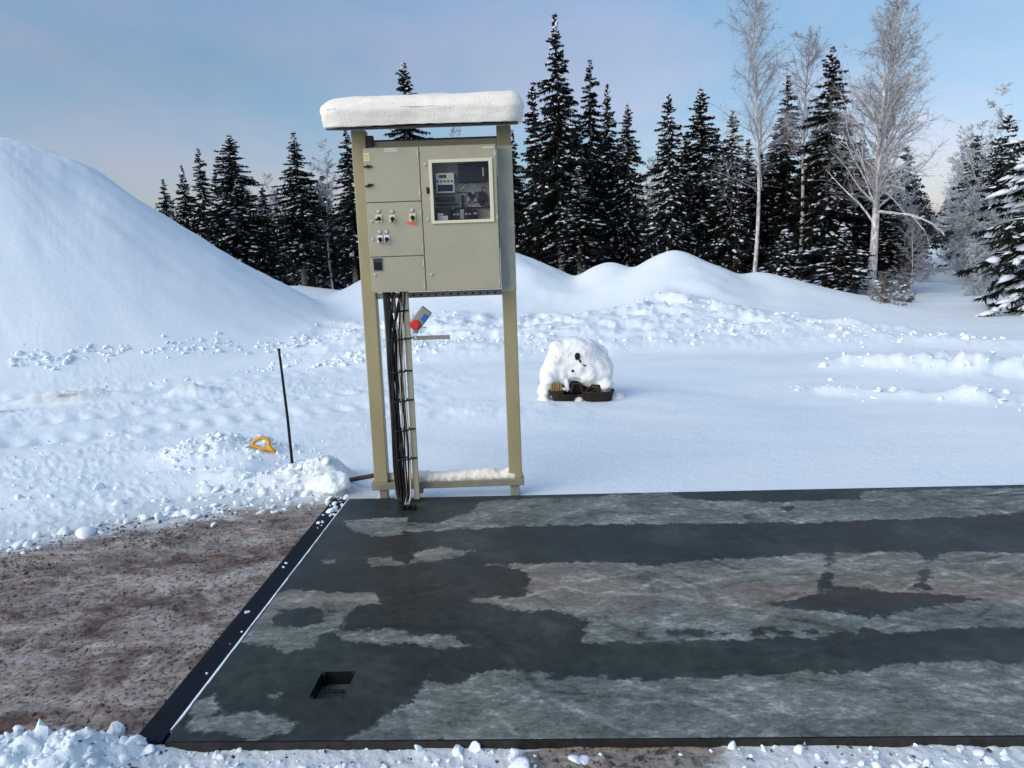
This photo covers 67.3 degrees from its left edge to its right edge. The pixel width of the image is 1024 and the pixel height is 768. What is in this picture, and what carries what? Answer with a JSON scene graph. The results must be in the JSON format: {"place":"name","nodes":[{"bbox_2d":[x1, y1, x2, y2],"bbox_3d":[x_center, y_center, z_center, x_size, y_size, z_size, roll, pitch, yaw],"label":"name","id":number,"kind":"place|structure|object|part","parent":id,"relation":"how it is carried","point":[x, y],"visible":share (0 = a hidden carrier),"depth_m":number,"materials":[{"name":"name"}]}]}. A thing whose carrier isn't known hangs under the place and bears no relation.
{"place":"outdoors","nodes":[
{"label":"outdoors","id":0,"kind":"place"},
{"bbox_2d":[0,137,1023,767],"bbox_3d":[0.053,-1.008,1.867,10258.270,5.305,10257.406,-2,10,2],"label":"snowy ground","id":1,"kind":"structure","parent":0,"point":[88,255],"depth_m":8.58,"materials":[{"name":"snow"}]},
{"bbox_2d":[32,719,52,739],"bbox_3d":[-1.793,1.348,2.935,0.085,0.134,0.094,2,11,23],"label":"ice chunk","id":2,"kind":"object","parent":1,"relation":"on","point":[42,730],"visible":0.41,"depth_m":2.91,"materials":[{"name":"snow"}]},
{"bbox_2d":[106,721,125,735],"bbox_3d":[-1.554,1.370,3.017,0.072,0.099,0.074,-9,12,-36],"label":"ice chunk","id":3,"kind":"object","parent":1,"relation":"on","point":[118,728],"visible":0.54,"depth_m":3.00,"materials":[{"name":"snow"}]},
{"bbox_2d":[156,178,177,220],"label":"spruce tree","id":4,"kind":"object","parent":1,"relation":"on","point":[166,206],"visible":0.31,"depth_m":32.07,"materials":[{"name":"green plant"}]},
{"bbox_2d":[173,165,201,234],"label":"spruce tree","id":5,"kind":"object","parent":1,"relation":"on","point":[183,210],"visible":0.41,"depth_m":30.50,"materials":[{"name":"green plant"}]},
{"bbox_2d":[185,147,228,245],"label":"spruce tree","id":6,"kind":"object","parent":1,"relation":"on","point":[203,197],"visible":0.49,"depth_m":29.86,"materials":[{"name":"green plant"}]},
{"bbox_2d":[209,171,231,228],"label":"spruce tree","id":7,"kind":"object","parent":1,"relation":"on","point":[214,185],"visible":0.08,"depth_m":33.67,"materials":[{"name":"green plant"}]},
{"bbox_2d":[196,134,287,280],"bbox_3d":[-9.979,-5.906,27.628,3.632,5.978,3.293,-5,10,-17],"label":"spruce tree","id":8,"kind":"object","parent":1,"relation":"on","point":[238,218],"visible":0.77,"depth_m":27.40,"materials":[{"name":"green plant"}]},
{"bbox_2d":[229,183,260,250],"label":"spruce tree","id":9,"kind":"object","parent":1,"relation":"on","point":[244,231],"visible":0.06,"depth_m":34.02,"materials":[{"name":"green plant"}]},
{"bbox_2d":[250,436,276,453],"bbox_3d":[-2.244,0.615,7.151,0.379,0.264,0.063,0,10,9],"label":"shovel","id":10,"kind":"object","parent":1,"relation":"in","point":[269,448],"visible":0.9,"depth_m":7.14,"materials":[{"name":"yellow plastic"}]},
{"bbox_2d":[262,174,285,277],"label":"birch tree","id":11,"kind":"object","parent":1,"relation":"on","point":[269,198],"visible":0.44,"depth_m":31.61,"materials":[{"name":"grey plant"}]},
{"bbox_2d":[250,186,299,277],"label":"spruce tree","id":12,"kind":"object","parent":1,"relation":"on","point":[267,228],"visible":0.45,"depth_m":30.76,"materials":[{"name":"green plant"}]},
{"bbox_2d":[277,348,293,462],"bbox_3d":[-2.004,0.210,6.812,0.057,1.058,0.028,-2,10,2],"label":"marker stake","id":13,"kind":"object","parent":1,"relation":"on","point":[286,412],"visible":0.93,"depth_m":6.80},
{"bbox_2d":[259,132,336,285],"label":"spruce tree","id":14,"kind":"object","parent":1,"relation":"on","point":[301,215],"visible":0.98,"depth_m":27.10,"materials":[{"name":"green plant"}]},
{"bbox_2d":[281,184,342,287],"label":"spruce tree","id":15,"kind":"object","parent":1,"relation":"on","point":[318,274],"visible":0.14,"depth_m":34.10,"materials":[{"name":"green plant"}]},
{"bbox_2d":[308,138,340,288],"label":"birch tree","id":16,"kind":"object","parent":1,"relation":"on","point":[326,195],"visible":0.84,"depth_m":27.45,"materials":[{"name":"grey plant"}]},
{"bbox_2d":[316,131,360,283],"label":"spruce tree","id":17,"kind":"object","parent":1,"relation":"on","point":[349,241],"visible":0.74,"depth_m":26.58,"materials":[{"name":"green plant"}]},
{"bbox_2d":[336,489,347,495],"bbox_3d":[-1.324,0.806,5.947,0.110,0.140,0.110,-2,10,2],"label":"stub post","id":18,"kind":"object","parent":1,"relation":"on","point":[343,493],"visible":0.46,"depth_m":5.91,"materials":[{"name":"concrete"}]},
{"bbox_2d":[304,470,350,494],"bbox_3d":[-1.427,0.784,6.013,0.410,0.252,0.257,5,12,35],"label":"snow lump","id":19,"kind":"object","parent":18,"relation":"on","point":[333,482],"visible":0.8,"depth_m":5.90,"materials":[{"name":"snow"}]},
{"bbox_2d":[349,473,373,481],"bbox_3d":[-1.163,0.731,6.008,0.410,0.150,0.036,6,13,39],"label":"rusty pipe","id":20,"kind":"object","parent":1,"relation":"on","point":[361,477],"visible":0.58,"depth_m":6.00,"materials":[{"name":"brown metal"}]},
{"bbox_2d":[383,63,432,139],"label":"spruce tree","id":21,"kind":"object","parent":1,"relation":"on","point":[405,83],"visible":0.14,"depth_m":27.36,"materials":[{"name":"green plant"}]},
{"bbox_2d":[325,122,523,497],"bbox_3d":[-0.546,-0.455,5.530,1.260,2.772,0.585,-2,10,0],"label":"equipment stand","id":22,"kind":"object","parent":1,"relation":"on","point":[361,139],"visible":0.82,"depth_m":5.50,"materials":[{"name":"green paint"}]},
{"bbox_2d":[320,90,523,127],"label":"roof snow","id":23,"kind":"structure","parent":22,"relation":"on","point":[430,109],"depth_m":4.98,"materials":[{"name":"snow"}]},
{"bbox_2d":[363,144,500,292],"bbox_3d":[-0.536,-1.127,5.285,0.887,0.960,0.232,-2,10,0],"label":"control cabinet","id":24,"kind":"object","parent":22,"relation":"attached to","point":[433,217],"visible":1,"depth_m":5.22,"materials":[{"name":"metal"}]},
{"bbox_2d":[389,292,393,337],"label":"cable","id":25,"kind":"object","parent":24,"relation":"attached to","point":[391,311],"visible":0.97,"depth_m":5.36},
{"bbox_2d":[389,292,394,353],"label":"cable","id":26,"kind":"object","parent":24,"relation":"attached to","point":[390,323],"visible":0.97,"depth_m":5.37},
{"bbox_3d":[-0.803,-1.401,5.146,0.373,0.351,0.030,-2,10,0],"label":"door","id":27,"kind":"part","parent":24,"relation":"part of","materials":[{"name":"beige paint"}]},
{"bbox_2d":[385,293,400,506],"bbox_3d":[-0.840,0.112,5.450,0.029,1.546,0.129,-4,10,-14],"label":"cable","id":28,"kind":"object","parent":24,"relation":"attached to","point":[397,476],"visible":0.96,"depth_m":5.48,"materials":[{"name":"rubber"}]},
{"bbox_2d":[387,292,402,506],"bbox_3d":[-0.829,0.112,5.444,0.027,1.547,0.139,-4,10,-11],"label":"cable","id":29,"kind":"object","parent":24,"relation":"attached to","point":[394,408],"visible":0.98,"depth_m":5.50,"materials":[{"name":"rubber"}]},
{"bbox_3d":[-0.790,-1.046,5.202,0.371,0.357,0.044,-2,10,0],"label":"door","id":30,"kind":"part","parent":24,"relation":"part of","materials":[{"name":"beige paint"}]},
{"bbox_2d":[387,292,404,504],"bbox_3d":[-0.812,0.110,5.446,0.042,1.545,0.141,-5,10,-15],"label":"cable","id":31,"kind":"object","parent":24,"relation":"attached to","point":[398,414],"visible":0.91,"depth_m":5.50,"materials":[{"name":"rubber"}]},
{"bbox_2d":[391,292,400,365],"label":"cable","id":32,"kind":"object","parent":24,"relation":"attached to","point":[394,327],"visible":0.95,"depth_m":5.36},
{"bbox_2d":[390,300,405,504],"bbox_3d":[-0.818,0.110,5.448,0.047,1.543,0.124,-2,10,0],"label":"cable","id":33,"kind":"object","parent":24,"relation":"attached to","point":[399,411],"visible":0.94,"depth_m":5.53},
{"bbox_3d":[-0.779,-0.750,5.264,0.371,0.238,0.024,-2,10,0],"label":"door","id":34,"kind":"part","parent":24,"relation":"part of","materials":[{"name":"beige paint"}]},
{"bbox_2d":[392,292,406,504],"bbox_3d":[-0.798,0.109,5.449,0.034,1.543,0.124,-2,10,0],"label":"cable","id":35,"kind":"object","parent":24,"relation":"attached to","point":[400,388],"visible":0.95,"depth_m":5.47,"materials":[{"name":"rubber"}]},
{"bbox_3d":[-0.344,-1.119,5.200,0.508,0.956,0.026,-2,10,0],"label":"door","id":36,"kind":"part","parent":24,"relation":"part of","materials":[{"name":"beige paint"}]},
{"bbox_2d":[389,467,522,481],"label":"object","id":37,"kind":"structure","parent":22,"relation":"on","point":[492,473],"depth_m":5.73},
{"bbox_2d":[449,127,460,136],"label":"birch tree","id":38,"kind":"object","parent":1,"relation":"on","point":[452,130],"visible":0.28,"depth_m":36.34,"materials":[{"name":"white plant"}]},
{"bbox_2d":[452,745,463,756],"bbox_3d":[-0.204,1.366,2.859,0.041,0.044,0.063,0,10,12],"label":"ice chunk","id":39,"kind":"object","parent":1,"relation":"on","point":[457,750],"visible":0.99,"depth_m":2.84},
{"bbox_2d":[468,741,482,752],"bbox_3d":[-0.134,1.361,2.866,0.053,0.065,0.035,34,15,25],"label":"ice chunk","id":40,"kind":"object","parent":1,"relation":"on","point":[474,747],"visible":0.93,"depth_m":2.85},
{"bbox_2d":[0,495,991,767],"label":"gravel","id":41,"kind":"structure","parent":1,"relation":"on","point":[610,763],"depth_m":4.49,"materials":[{"name":"gravel"}]},
{"bbox_2d":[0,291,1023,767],"bbox_3d":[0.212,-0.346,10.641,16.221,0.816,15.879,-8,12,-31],"label":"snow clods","id":42,"kind":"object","parent":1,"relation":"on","point":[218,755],"visible":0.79,"depth_m":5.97,"materials":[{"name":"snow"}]},
{"bbox_2d":[498,130,530,253],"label":"spruce tree","id":43,"kind":"object","parent":1,"relation":"on","point":[517,182],"visible":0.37,"depth_m":29.96,"materials":[{"name":"green plant"}]},
{"bbox_2d":[508,748,523,762],"bbox_3d":[0.012,1.368,2.826,0.067,0.061,0.044,41,-20,-23],"label":"ice chunk","id":44,"kind":"object","parent":1,"relation":"on","point":[515,753],"visible":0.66,"depth_m":2.81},
{"bbox_2d":[514,80,557,265],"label":"spruce tree","id":45,"kind":"object","parent":1,"relation":"on","point":[531,184],"visible":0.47,"depth_m":29.01,"materials":[{"name":"green plant"}]},
{"bbox_2d":[539,141,557,262],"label":"spruce tree","id":46,"kind":"object","parent":1,"relation":"on","point":[544,229],"visible":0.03,"depth_m":35.82,"materials":[{"name":"green plant"}]},
{"bbox_2d":[517,12,611,271],"bbox_3d":[1.613,-7.771,26.849,3.082,9.872,3.430,-8,11,-27],"label":"spruce tree","id":47,"kind":"object","parent":1,"relation":"on","point":[559,158],"visible":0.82,"depth_m":26.65,"materials":[{"name":"green plant"}]},
{"bbox_2d":[548,118,585,275],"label":"spruce tree","id":48,"kind":"object","parent":1,"relation":"on","point":[556,267],"visible":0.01,"depth_m":34.77,"materials":[{"name":"green plant"}]},
{"bbox_2d":[138,485,1023,751],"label":"weighbridge","id":49,"kind":"object","parent":1,"relation":"on","point":[892,617],"visible":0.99,"depth_m":3.66,"materials":[{"name":"dark steel"},{"name":"frost"},{"name":"thin ice"}]},
{"bbox_2d":[382,292,419,498],"bbox_3d":[-0.783,0.103,5.496,0.197,1.513,0.086,-2,10,0],"label":"cable tray","id":50,"kind":"object","parent":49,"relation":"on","point":[407,338],"visible":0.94,"depth_m":5.50,"materials":[{"name":"beige paint"}]},
{"bbox_2d":[384,293,398,505],"bbox_3d":[-0.844,0.111,5.451,0.032,1.545,0.126,-5,10,-16],"label":"cable","id":51,"kind":"object","parent":50,"relation":"attached to","point":[390,393],"visible":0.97,"depth_m":5.49,"materials":[{"name":"rubber"}]},
{"bbox_2d":[383,293,399,504],"bbox_3d":[-0.852,0.110,5.459,0.029,1.545,0.125,-5,10,-18],"label":"cable","id":52,"kind":"object","parent":50,"relation":"attached to","point":[391,417],"visible":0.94,"depth_m":5.55,"materials":[{"name":"rubber"}]},
{"bbox_2d":[393,301,403,504],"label":"cable","id":53,"kind":"object","parent":50,"relation":"attached to","point":[396,403],"visible":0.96,"depth_m":5.51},
{"bbox_2d":[394,293,405,503],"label":"cable","id":54,"kind":"object","parent":50,"relation":"attached to","point":[399,385],"visible":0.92,"depth_m":5.49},
{"bbox_2d":[398,292,407,504],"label":"cable","id":55,"kind":"object","parent":50,"relation":"attached to","point":[402,397],"visible":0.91,"depth_m":5.48,"materials":[{"name":"rubber"}]},
{"bbox_2d":[400,300,408,503],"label":"cable","id":56,"kind":"object","parent":50,"relation":"attached to","point":[403,389],"visible":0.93,"depth_m":5.49,"materials":[{"name":"rubber"}]},
{"bbox_2d":[399,292,411,504],"bbox_3d":[-0.765,0.108,5.442,0.028,1.544,0.136,0,10,11],"label":"cable","id":57,"kind":"object","parent":50,"relation":"attached to","point":[406,406],"visible":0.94,"depth_m":5.49,"materials":[{"name":"rubber"}]},
{"bbox_2d":[401,292,409,504],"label":"cable","id":58,"kind":"object","parent":50,"relation":"attached to","point":[405,405],"visible":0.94,"depth_m":5.52,"materials":[{"name":"rubber"}]},
{"bbox_2d":[410,306,431,333],"bbox_3d":[-0.642,-0.447,5.382,0.161,0.191,0.090,-2,10,0],"label":"power socket","id":59,"kind":"object","parent":50,"relation":"attached to","point":[420,318],"visible":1,"depth_m":5.36,"materials":[{"name":"grey plastic"}]},
{"bbox_2d":[413,335,449,339],"bbox_3d":[-0.570,-0.329,5.442,0.263,0.028,0.025,-2,10,0],"label":"mounting bar","id":60,"kind":"object","parent":50,"relation":"attached to","point":[433,337],"visible":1,"depth_m":5.43,"materials":[{"name":"metal"}]},
{"bbox_2d":[402,504,416,509],"bbox_3d":[-0.730,0.874,5.460,0.100,0.032,0.075,-2,10,0],"label":"cable clamp","id":61,"kind":"object","parent":49,"relation":"on","point":[410,507],"visible":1,"depth_m":5.45,"materials":[{"name":"black plastic"}]},
{"bbox_2d":[537,337,624,400],"bbox_3d":[0.824,-0.158,9.383,1.090,0.840,0.618,-2,10,0],"label":"snow heap","id":62,"kind":"object","parent":1,"relation":"on","point":[561,362],"visible":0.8,"depth_m":9.18,"materials":[{"name":"snow"}]},
{"bbox_2d":[549,353,614,401],"bbox_3d":[0.830,-0.059,9.225,0.783,0.652,0.385,-2,10,0],"label":"snow buried machine","id":63,"kind":"object","parent":1,"relation":"on","point":[579,389],"visible":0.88,"depth_m":9.14,"materials":[{"name":"brown metal"}]},
{"bbox_2d":[543,165,623,274],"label":"spruce tree","id":64,"kind":"object","parent":1,"relation":"on","point":[578,230],"visible":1,"depth_m":25.68,"materials":[{"name":"green plant"}]},
{"bbox_2d":[155,82,1023,289],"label":"distant forest","id":65,"kind":"object","parent":1,"relation":"on","point":[968,172],"visible":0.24,"depth_m":35.98,"materials":[{"name":"plant"}]},
{"bbox_2d":[565,58,619,273],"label":"spruce tree","id":66,"kind":"object","parent":1,"relation":"on","point":[597,184],"visible":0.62,"depth_m":27.70,"materials":[{"name":"green plant"}]},
{"bbox_2d":[587,82,641,263],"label":"spruce tree","id":67,"kind":"object","parent":1,"relation":"on","point":[611,157],"visible":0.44,"depth_m":29.49,"materials":[{"name":"green plant"}]},
{"bbox_2d":[603,140,640,257],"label":"spruce tree","id":68,"kind":"object","parent":1,"relation":"on","point":[620,153],"visible":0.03,"depth_m":34.30,"materials":[{"name":"green plant"}]},
{"bbox_2d":[604,104,654,266],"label":"spruce tree","id":69,"kind":"object","parent":1,"relation":"on","point":[630,240],"visible":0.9,"depth_m":27.75,"materials":[{"name":"green plant"}]},
{"bbox_2d":[636,206,660,264],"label":"spruce tree","id":70,"kind":"object","parent":1,"relation":"on","point":[645,215],"visible":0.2,"depth_m":30.78,"materials":[{"name":"green plant"}]},
{"bbox_2d":[643,156,658,228],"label":"birch tree","id":71,"kind":"object","parent":1,"relation":"on","point":[654,192],"visible":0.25,"depth_m":34.20,"materials":[{"name":"grey plant"}]},
{"bbox_2d":[645,130,696,217],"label":"spruce tree","id":72,"kind":"object","parent":1,"relation":"on","point":[686,142],"visible":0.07,"depth_m":33.75,"materials":[{"name":"green plant"}]},
{"bbox_2d":[635,94,717,264],"bbox_3d":[5.295,-6.077,25.241,2.912,6.689,3.298,0,10,12],"label":"spruce tree","id":73,"kind":"object","parent":1,"relation":"on","point":[675,235],"visible":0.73,"depth_m":25.10,"materials":[{"name":"green plant"}]},
{"bbox_2d":[646,187,711,250],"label":"spruce tree","id":74,"kind":"object","parent":1,"relation":"on","point":[687,208],"visible":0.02,"depth_m":29.22,"materials":[{"name":"green plant"}]},
{"bbox_2d":[672,88,740,261],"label":"spruce tree","id":75,"kind":"object","parent":1,"relation":"on","point":[702,218],"visible":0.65,"depth_m":25.61,"materials":[{"name":"green plant"}]},
{"bbox_2d":[704,129,742,248],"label":"spruce tree","id":76,"kind":"object","parent":1,"relation":"on","point":[716,157],"visible":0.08,"depth_m":32.66,"materials":[{"name":"green plant"}]},
{"bbox_2d":[692,108,767,273],"bbox_3d":[7.150,-5.829,25.470,2.596,6.266,2.941,4,12,31],"label":"spruce tree","id":77,"kind":"object","parent":1,"relation":"on","point":[732,213],"visible":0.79,"depth_m":25.20,"materials":[{"name":"green plant"}]},
{"bbox_2d":[735,139,765,273],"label":"spruce tree","id":78,"kind":"object","parent":1,"relation":"on","point":[749,169],"visible":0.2,"depth_m":33.20,"materials":[{"name":"green plant"}]},
{"bbox_2d":[738,151,786,272],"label":"spruce tree","id":79,"kind":"object","parent":1,"relation":"on","point":[764,240],"visible":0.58,"depth_m":26.74,"materials":[{"name":"green plant"}]},
{"bbox_2d":[707,0,830,271],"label":"birch tree","id":80,"kind":"object","parent":1,"relation":"on","point":[761,117],"visible":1,"depth_m":23.00,"materials":[{"name":"white plant"}]},
{"bbox_2d":[745,131,797,273],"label":"spruce tree","id":81,"kind":"object","parent":1,"relation":"on","point":[772,151],"visible":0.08,"depth_m":32.02,"materials":[{"name":"green plant"}]},
{"bbox_2d":[749,75,812,282],"bbox_3d":[9.453,-6.758,26.570,2.614,7.551,2.635,-4,10,-10],"label":"spruce tree","id":82,"kind":"object","parent":1,"relation":"on","point":[782,177],"visible":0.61,"depth_m":26.35,"materials":[{"name":"green plant"}]},
{"bbox_2d":[758,228,816,279],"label":"spruce tree","id":83,"kind":"object","parent":1,"relation":"on","point":[784,266],"visible":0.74,"depth_m":22.69,"materials":[{"name":"green plant"}]},
{"bbox_2d":[788,121,818,278],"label":"spruce tree","id":84,"kind":"object","parent":1,"relation":"on","point":[814,130],"visible":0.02,"depth_m":31.30,"materials":[{"name":"green plant"}]},
{"bbox_2d":[775,22,855,280],"bbox_3d":[9.728,-7.035,24.913,2.760,8.877,2.775,4,12,32],"label":"birch tree","id":85,"kind":"object","parent":1,"relation":"on","point":[815,55],"visible":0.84,"depth_m":24.50,"materials":[{"name":"white plant"}]},
{"bbox_2d":[791,151,840,283],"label":"spruce tree","id":86,"kind":"object","parent":1,"relation":"on","point":[811,199],"visible":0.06,"depth_m":27.02,"materials":[{"name":"green plant"}]},
{"bbox_2d":[780,45,893,286],"bbox_3d":[10.076,-6.549,24.382,3.510,7.905,3.183,-2,10,2],"label":"spruce tree","id":87,"kind":"object","parent":1,"relation":"on","point":[819,231],"visible":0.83,"depth_m":24.06,"materials":[{"name":"green plant"}]},
{"bbox_2d":[802,227,877,293],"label":"spruce tree","id":88,"kind":"object","parent":1,"relation":"on","point":[846,255],"visible":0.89,"depth_m":21.20,"materials":[{"name":"green plant"}]},
{"bbox_2d":[818,122,897,277],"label":"spruce tree","id":89,"kind":"object","parent":1,"relation":"on","point":[846,137],"visible":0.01,"depth_m":30.15,"materials":[{"name":"green plant"}]},
{"bbox_2d":[835,139,920,292],"bbox_3d":[11.293,-5.343,24.892,3.430,5.064,3.082,8,14,44],"label":"spruce tree","id":90,"kind":"object","parent":1,"relation":"on","point":[862,226],"visible":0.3,"depth_m":24.64,"materials":[{"name":"green plant"}]},
{"bbox_2d":[811,0,953,295],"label":"birch tree","id":91,"kind":"object","parent":1,"relation":"on","point":[885,112],"visible":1,"depth_m":21.14,"materials":[{"name":"white plant"}]},
{"bbox_2d":[866,160,906,276],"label":"spruce tree","id":92,"kind":"object","parent":1,"relation":"on","point":[885,198],"visible":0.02,"depth_m":29.82,"materials":[{"name":"green plant"}]},
{"bbox_2d":[866,270,907,306],"bbox_3d":[9.326,-2.318,19.364,0.872,1.113,0.987,-2,10,2],"label":"snowy bush","id":93,"kind":"object","parent":1,"relation":"on","point":[885,281],"visible":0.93,"depth_m":19.22,"materials":[{"name":"plant"}]},
{"bbox_2d":[861,206,933,292],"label":"spruce tree","id":94,"kind":"object","parent":1,"relation":"on","point":[887,245],"visible":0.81,"depth_m":24.15,"materials":[{"name":"green plant"}]},
{"bbox_2d":[891,277,916,302],"bbox_3d":[10.408,-2.360,20.399,0.643,0.950,0.638,-8,12,-32],"label":"snowy bush","id":95,"kind":"object","parent":1,"relation":"on","point":[907,287],"visible":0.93,"depth_m":20.38,"materials":[{"name":"plant"}]},
{"bbox_2d":[880,202,934,294],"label":"birch tree","id":96,"kind":"object","parent":1,"relation":"on","point":[913,233],"visible":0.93,"depth_m":23.61,"materials":[{"name":"grey plant"}]},
{"bbox_2d":[903,246,947,281],"bbox_3d":[15.321,-4.371,28.797,1.657,1.700,1.275,-5,10,-14],"label":"snowy bush","id":97,"kind":"object","parent":1,"relation":"on","point":[921,258],"visible":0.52,"depth_m":28.70,"materials":[{"name":"plant"}]},
{"bbox_2d":[930,192,974,267],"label":"frosted birch","id":98,"kind":"object","parent":1,"relation":"on","point":[959,201],"visible":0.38,"depth_m":37.37,"materials":[{"name":"plant"}]},
{"bbox_2d":[939,202,985,283],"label":"frosted birch","id":99,"kind":"object","parent":1,"relation":"on","point":[960,228],"visible":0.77,"depth_m":26.27,"materials":[{"name":"plant"}]},
{"bbox_2d":[950,187,984,267],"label":"frosted birch","id":100,"kind":"object","parent":1,"relation":"on","point":[970,204],"visible":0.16,"depth_m":30.18,"materials":[{"name":"plant"}]},
{"bbox_2d":[958,235,998,295],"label":"frosted birch","id":101,"kind":"object","parent":1,"relation":"on","point":[973,260],"visible":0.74,"depth_m":21.97,"materials":[{"name":"plant"}]},
{"bbox_2d":[937,140,1022,279],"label":"spruce tree","id":102,"kind":"object","parent":1,"relation":"on","point":[1000,151],"visible":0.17,"depth_m":28.01,"materials":[{"name":"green plant"}]},
{"bbox_2d":[953,184,1012,281],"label":"frosted birch","id":103,"kind":"object","parent":1,"relation":"on","point":[978,203],"visible":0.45,"depth_m":25.77,"materials":[{"name":"plant"}]},
{"bbox_2d":[952,138,1023,316],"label":"spruce tree","id":104,"kind":"object","parent":1,"relation":"on","point":[1011,233],"visible":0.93,"depth_m":16.87,"materials":[{"name":"green plant"}]},
{"bbox_2d":[969,197,1022,286],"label":"frosted birch","id":105,"kind":"object","parent":1,"relation":"on","point":[991,200],"visible":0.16,"depth_m":22.37,"materials":[{"name":"plant"}]},
{"bbox_2d":[985,231,1021,299],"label":"frosted birch","id":106,"kind":"object","parent":1,"relation":"on","point":[988,285],"visible":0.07,"depth_m":19.23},
{"bbox_2d":[0,0,1023,233],"label":"sky","id":107,"kind":"structure","parent":0,"point":[129,91],"materials":[{"name":"blue"}]}
]}

